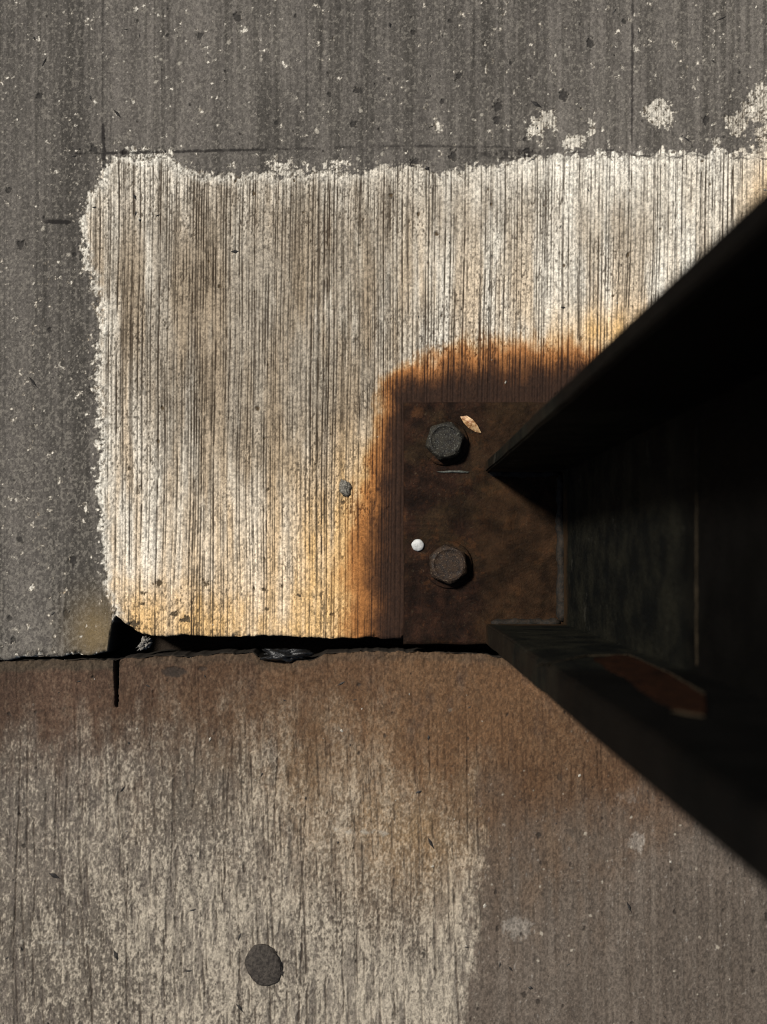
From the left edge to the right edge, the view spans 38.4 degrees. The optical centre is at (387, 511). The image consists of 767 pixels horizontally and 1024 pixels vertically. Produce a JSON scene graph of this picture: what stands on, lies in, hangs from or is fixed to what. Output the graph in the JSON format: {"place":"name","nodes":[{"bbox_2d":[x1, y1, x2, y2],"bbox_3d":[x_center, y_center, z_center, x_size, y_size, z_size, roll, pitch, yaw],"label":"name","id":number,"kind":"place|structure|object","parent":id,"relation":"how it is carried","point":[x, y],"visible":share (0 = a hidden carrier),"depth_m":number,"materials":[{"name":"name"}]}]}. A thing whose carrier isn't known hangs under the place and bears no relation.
{"place":"outdoors","nodes":[
{"label":"outdoors","id":0,"kind":"place"},
{"bbox_2d":[109,624,493,653],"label":"ground","id":1,"kind":"structure","parent":0,"point":[132,639],"depth_m":1.05,"materials":[{"name":"soil"}]},
{"bbox_2d":[136,635,152,650],"bbox_3d":[-0.221,0.121,1.003,0.011,0.011,0.018,29,88,1],"label":"crumpled scrap","id":2,"kind":"object","parent":1,"relation":"on","point":[145,643],"visible":1,"depth_m":1.00,"materials":[{"name":"grey paper"}]},
{"bbox_2d":[0,0,766,659],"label":"pavement","id":3,"kind":"structure","parent":0,"point":[200,422],"depth_m":1.01,"materials":[{"name":"concrete"}]},
{"bbox_2d":[339,479,350,496],"bbox_3d":[-0.038,-0.022,1.000,0.011,0.004,0.016,12,88,0],"label":"stone chip","id":4,"kind":"object","parent":3,"relation":"on","point":[344,487],"visible":1,"depth_m":1.00,"materials":[{"name":"grey stone"}]},
{"bbox_2d":[403,188,766,886],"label":"steel column","id":5,"kind":"structure","parent":3,"relation":"on","point":[591,554],"depth_m":0.58,"materials":[{"name":"black metal"}]},
{"bbox_2d":[411,539,423,550],"bbox_3d":[0.027,0.030,0.986,0.012,0.004,0.011,0,88,0],"label":"pellet","id":6,"kind":"object","parent":5,"relation":"on","point":[417,544],"visible":1,"depth_m":0.98},
{"bbox_2d":[439,471,467,472],"bbox_3d":[0.059,-0.036,0.989,0.030,0.002,0.002,0,88,0],"label":"straw","id":7,"kind":"object","parent":5,"relation":"on","point":[453,471],"visible":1,"depth_m":0.99,"materials":[{"name":"grey"}]},
{"bbox_2d":[461,416,480,432],"bbox_3d":[0.075,-0.079,0.989,0.024,0.005,0.007,45,88,2],"label":"dry leaf","id":8,"kind":"object","parent":5,"relation":"on","point":[470,423],"visible":1,"depth_m":0.99,"materials":[{"name":"beige plant"}]},
{"bbox_2d":[0,644,766,1023],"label":"road","id":9,"kind":"structure","parent":0,"point":[548,856],"depth_m":0.99,"materials":[{"name":"concrete"}]},
{"bbox_2d":[245,944,282,985],"bbox_3d":[-0.111,0.406,0.987,0.034,0.003,0.038,0,88,0],"label":"chewing gum","id":10,"kind":"object","parent":9,"relation":"on","point":[263,965],"visible":1,"depth_m":0.99,"materials":[{"name":"grey rubber"}]},
{"bbox_2d":[260,648,313,662],"bbox_3d":[-0.091,0.131,0.999,0.049,0.016,0.015,0,88,0],"label":"crumpled wad","id":11,"kind":"object","parent":9,"relation":"on","point":[286,655],"visible":1,"depth_m":1.00,"materials":[{"name":"black plastic"}]},
{"bbox_2d":[3,9,729,1023],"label":"grit","id":12,"kind":"object","parent":9,"relation":"on","point":[53,875],"visible":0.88,"depth_m":1.00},
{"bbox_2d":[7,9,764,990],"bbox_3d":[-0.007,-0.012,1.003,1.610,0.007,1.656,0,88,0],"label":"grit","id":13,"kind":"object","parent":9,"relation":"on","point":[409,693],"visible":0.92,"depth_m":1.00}
]}

